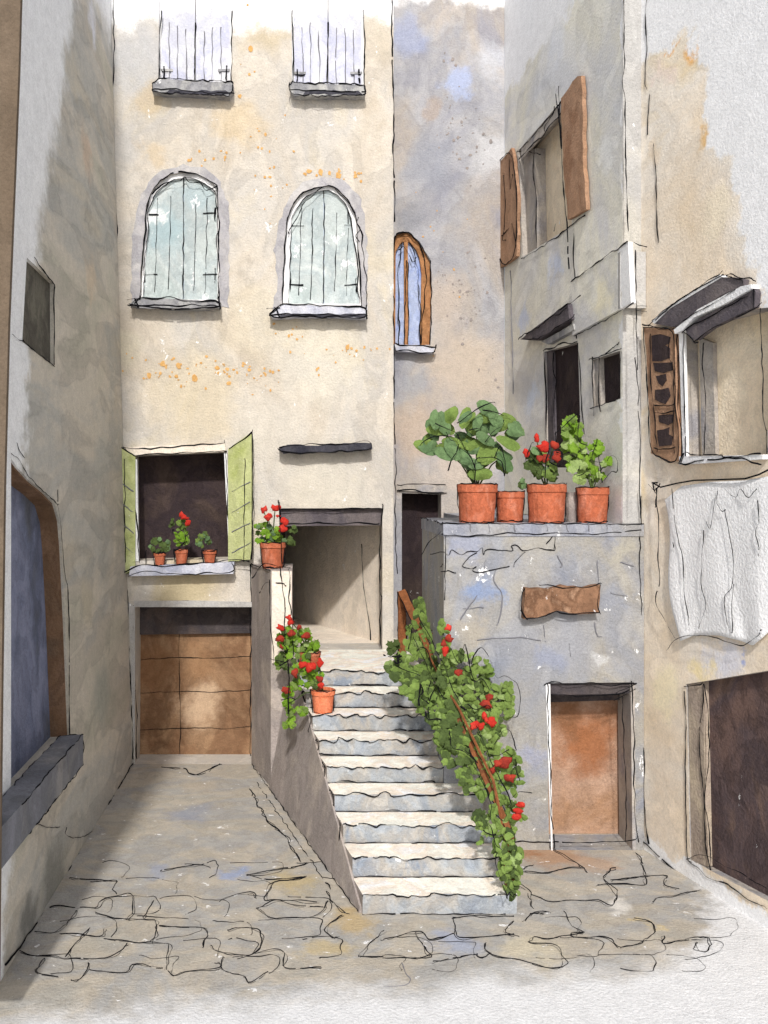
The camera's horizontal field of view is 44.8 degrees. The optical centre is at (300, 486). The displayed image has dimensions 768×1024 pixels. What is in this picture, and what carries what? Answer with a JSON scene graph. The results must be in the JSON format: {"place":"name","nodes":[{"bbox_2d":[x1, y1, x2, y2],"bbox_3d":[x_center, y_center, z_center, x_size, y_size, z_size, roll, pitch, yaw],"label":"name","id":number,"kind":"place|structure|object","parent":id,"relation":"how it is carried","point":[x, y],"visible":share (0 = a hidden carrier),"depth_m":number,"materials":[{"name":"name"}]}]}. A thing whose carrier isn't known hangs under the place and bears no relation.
{"place":"outdoors","nodes":[
{"label":"outdoors","id":0,"kind":"place"},
{"bbox_2d":[0,763,767,1023],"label":"ground","id":1,"kind":"structure","parent":0,"point":[194,894],"depth_m":6.93,"materials":[{"name":"stone"}]},
{"bbox_2d":[0,0,132,980],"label":"grey house","id":2,"kind":"structure","parent":1,"relation":"on","point":[67,750],"depth_m":8.39,"materials":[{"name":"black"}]},
{"bbox_2d":[0,0,22,960],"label":"brown board","id":3,"kind":"object","parent":2,"relation":"attached to","point":[10,35],"visible":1,"depth_m":5.70,"materials":[{"name":"brown wood"}]},
{"bbox_2d":[11,486,49,777],"bbox_3d":[-2.324,1.216,8.326,0.172,3.944,4.561,0,0,0],"label":"window","id":4,"kind":"structure","parent":2,"relation":"in","point":[30,719],"depth_m":7.76,"materials":[{"name":"blue glass"}]},
{"bbox_2d":[22,262,49,362],"bbox_3d":[-2.253,-1.476,7.778,0.061,0.916,1.641,0,0,0],"label":"slit window","id":5,"kind":"structure","parent":2,"relation":"in","point":[36,320],"depth_m":7.85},
{"bbox_2d":[111,0,397,763],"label":"cream house","id":6,"kind":"structure","parent":1,"relation":"on","point":[254,160],"depth_m":11.33,"materials":[{"name":"paint"}]},
{"bbox_2d":[148,537,170,564],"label":"potted plant","id":7,"kind":"object","parent":6,"relation":"on","point":[159,556],"visible":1,"depth_m":11.22,"materials":[{"name":"green plant"}]},
{"bbox_2d":[128,164,229,310],"bbox_3d":[-1.484,-3.032,11.304,1.236,1.822,0.292,0,0,0],"label":"arched window","id":8,"kind":"structure","parent":6,"relation":"in","point":[183,226],"depth_m":11.39,"materials":[{"name":"white paint"}]},
{"bbox_2d":[168,511,190,563],"bbox_3d":[-1.458,0.635,11.188,0.249,0.675,0.266,0,0,-21],"label":"potted geranium","id":9,"kind":"object","parent":6,"relation":"on","point":[182,554],"visible":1,"depth_m":11.21,"materials":[{"name":"plant"}]},
{"bbox_2d":[121,430,253,576],"bbox_3d":[-1.407,0.205,11.461,1.672,1.776,0.618,0,0,0],"label":"window","id":10,"kind":"structure","parent":6,"relation":"in","point":[217,500],"depth_m":11.74,"materials":[{"name":"white paint"}]},
{"bbox_2d":[152,0,234,100],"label":"window","id":11,"kind":"structure","parent":6,"relation":"in","point":[212,30],"depth_m":11.40,"materials":[{"name":"white paint"}]},
{"bbox_2d":[140,607,250,753],"bbox_3d":[-1.359,2.456,11.723,1.617,2.031,0.115,0,0,0],"label":"garage door","id":12,"kind":"structure","parent":6,"relation":"in","point":[195,681],"depth_m":11.73,"materials":[{"name":"brown wood"}]},
{"bbox_2d":[195,531,217,562],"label":"potted plant","id":13,"kind":"object","parent":6,"relation":"on","point":[209,556],"visible":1,"depth_m":11.21,"materials":[{"name":"green plant"}]},
{"bbox_2d":[266,177,368,319],"bbox_3d":[0.206,-2.892,11.304,1.248,1.776,0.292,0,0,0],"label":"arched window","id":14,"kind":"structure","parent":6,"relation":"in","point":[321,268],"depth_m":11.39,"materials":[{"name":"white paint"}]},
{"bbox_2d":[288,0,365,100],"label":"window","id":15,"kind":"structure","parent":6,"relation":"in","point":[328,47],"depth_m":11.40,"materials":[{"name":"white paint"}]},
{"bbox_2d":[249,563,516,914],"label":"stone staircase","id":16,"kind":"structure","parent":1,"relation":"on","point":[377,810],"depth_m":8.67,"materials":[{"name":"grey stone"}]},
{"bbox_2d":[253,500,297,568],"bbox_3d":[-0.315,0.556,10.730,0.476,0.797,0.326,0,0,25],"label":"potted geranium","id":17,"kind":"object","parent":16,"relation":"on","point":[272,548],"visible":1,"depth_m":10.66,"materials":[{"name":"ceramic"}]},
{"bbox_2d":[270,607,321,670],"bbox_3d":[-0.054,1.657,10.057,0.558,0.708,0.336,0,0,0],"label":"potted geranium","id":18,"kind":"object","parent":16,"relation":"on","point":[288,639],"visible":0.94,"depth_m":10.03,"materials":[{"name":"plant"}]},
{"bbox_2d":[281,657,335,728],"bbox_3d":[0.070,2.102,9.424,0.575,0.758,0.261,0,0,-7],"label":"potted geranium","id":19,"kind":"object","parent":16,"relation":"on","point":[322,699],"visible":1,"depth_m":9.38,"materials":[{"name":"orange ceramic"}]},
{"bbox_2d":[397,589,514,885],"bbox_3d":[1.353,2.195,8.858,0.207,2.120,2.901,0,0,-11],"label":"handrail","id":20,"kind":"object","parent":16,"relation":"on","point":[404,604],"visible":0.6,"depth_m":9.90,"materials":[{"name":"brown wood"}]},
{"bbox_2d":[383,596,531,901],"bbox_3d":[1.407,2.252,8.635,1.038,2.091,2.936,0,0,-19],"label":"climbing geranium","id":21,"kind":"object","parent":20,"relation":"attached to","point":[421,691],"visible":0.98,"depth_m":8.30,"materials":[{"name":"green plant"}]},
{"bbox_2d":[393,0,504,637],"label":"lavender house","id":22,"kind":"structure","parent":1,"relation":"on","point":[449,154],"depth_m":12.20,"materials":[{"name":"grey paint"}]},
{"bbox_2d":[393,231,436,354],"bbox_3d":[1.464,-2.539,12.197,0.610,1.633,0.285,0,0,0],"label":"arched window","id":23,"kind":"structure","parent":22,"relation":"in","point":[412,293],"depth_m":12.24,"materials":[{"name":"brown"}]},
{"bbox_2d":[402,493,437,632],"bbox_3d":[1.632,0.967,12.520,0.823,2.056,0.040,0,0,0],"label":"door","id":24,"kind":"structure","parent":22,"relation":"in","point":[414,506],"depth_m":12.50,"materials":[{"name":"paint"}]},
{"bbox_2d":[420,490,643,850],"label":"terrace","id":25,"kind":"structure","parent":1,"relation":"on","point":[575,727],"depth_m":8.65,"materials":[{"name":"grey"}]},
{"bbox_2d":[413,400,524,522],"bbox_3d":[1.624,-0.236,8.868,1.080,1.173,0.393,0,0,0],"label":"potted plant","id":26,"kind":"object","parent":25,"relation":"on","point":[476,499],"visible":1,"depth_m":8.79,"materials":[{"name":"green plant"}]},
{"bbox_2d":[496,477,526,522],"bbox_3d":[2.024,0.132,8.967,0.294,0.436,0.290,0,0,0],"label":"flower pot","id":27,"kind":"object","parent":25,"relation":"on","point":[509,507],"visible":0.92,"depth_m":8.86,"materials":[{"name":"ceramic"}]},
{"bbox_2d":[522,433,566,522],"bbox_3d":[2.317,-0.076,8.868,0.448,0.855,0.382,0,0,0],"label":"potted geranium","id":28,"kind":"object","parent":25,"relation":"on","point":[546,500],"visible":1,"depth_m":8.74,"materials":[{"name":"ceramic"}]},
{"bbox_2d":[520,583,601,619],"bbox_3d":[2.399,1.064,8.593,0.755,0.346,0.112,0,0,0],"label":"plaque","id":29,"kind":"object","parent":25,"relation":"attached to","point":[537,602],"depth_m":8.55,"materials":[{"name":"brown wood"}]},
{"bbox_2d":[548,700,618,833],"bbox_3d":[2.703,2.523,9.075,0.951,1.747,0.050,0,0,0],"label":"door","id":30,"kind":"structure","parent":25,"relation":"in","point":[584,734],"depth_m":9.05,"materials":[{"name":"brown wood"}]},
{"bbox_2d":[555,413,617,522],"bbox_3d":[2.708,-0.176,8.865,0.646,1.057,0.324,0,0,0],"label":"potted plant","id":31,"kind":"object","parent":25,"relation":"on","point":[592,504],"visible":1,"depth_m":8.80,"materials":[{"name":"green plant"}]},
{"bbox_2d":[640,0,767,927],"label":"ochre house","id":32,"kind":"structure","parent":1,"relation":"on","point":[704,228],"depth_m":7.87,"materials":[{"name":"beige paint"}]},
{"bbox_2d":[642,270,767,465],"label":"window","id":33,"kind":"structure","parent":32,"relation":"in","point":[733,355],"depth_m":7.84,"materials":[{"name":"white paint"}]},
{"bbox_2d":[648,469,767,507],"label":"clothesline","id":34,"kind":"object","parent":32,"relation":"attached to","point":[653,483],"visible":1,"depth_m":7.85,"materials":[{"name":"black"}]},
{"bbox_2d":[655,476,767,649],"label":"hanging sheet","id":35,"kind":"object","parent":34,"relation":"hanging from","point":[718,570],"visible":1,"depth_m":7.58,"materials":[{"name":"white fabric"}]},
{"bbox_2d":[500,0,646,522],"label":"pale grey house","id":36,"kind":"structure","parent":0,"point":[572,259],"depth_m":9.76,"materials":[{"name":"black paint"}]},
{"bbox_2d":[500,76,589,268],"bbox_3d":[2.868,-3.371,10.904,0.264,2.133,3.010,0,0,-5],"label":"window","id":37,"kind":"structure","parent":36,"relation":"in","point":[556,178],"depth_m":10.99,"materials":[{"name":"brown wood"}]},
{"bbox_2d":[543,341,579,467],"bbox_3d":[2.907,-0.878,10.206,0.101,1.866,1.558,0,0,-5],"label":"door","id":38,"kind":"structure","parent":36,"relation":"in","point":[562,388],"depth_m":10.42,"materials":[{"name":"paint"}]},
{"bbox_2d":[589,342,620,415],"bbox_3d":[3.012,-1.069,9.075,0.105,0.748,0.782,0,0,-5],"label":"small window","id":39,"kind":"structure","parent":36,"relation":"in","point":[607,370],"depth_m":9.18,"materials":[{"name":"glass"}]}
]}

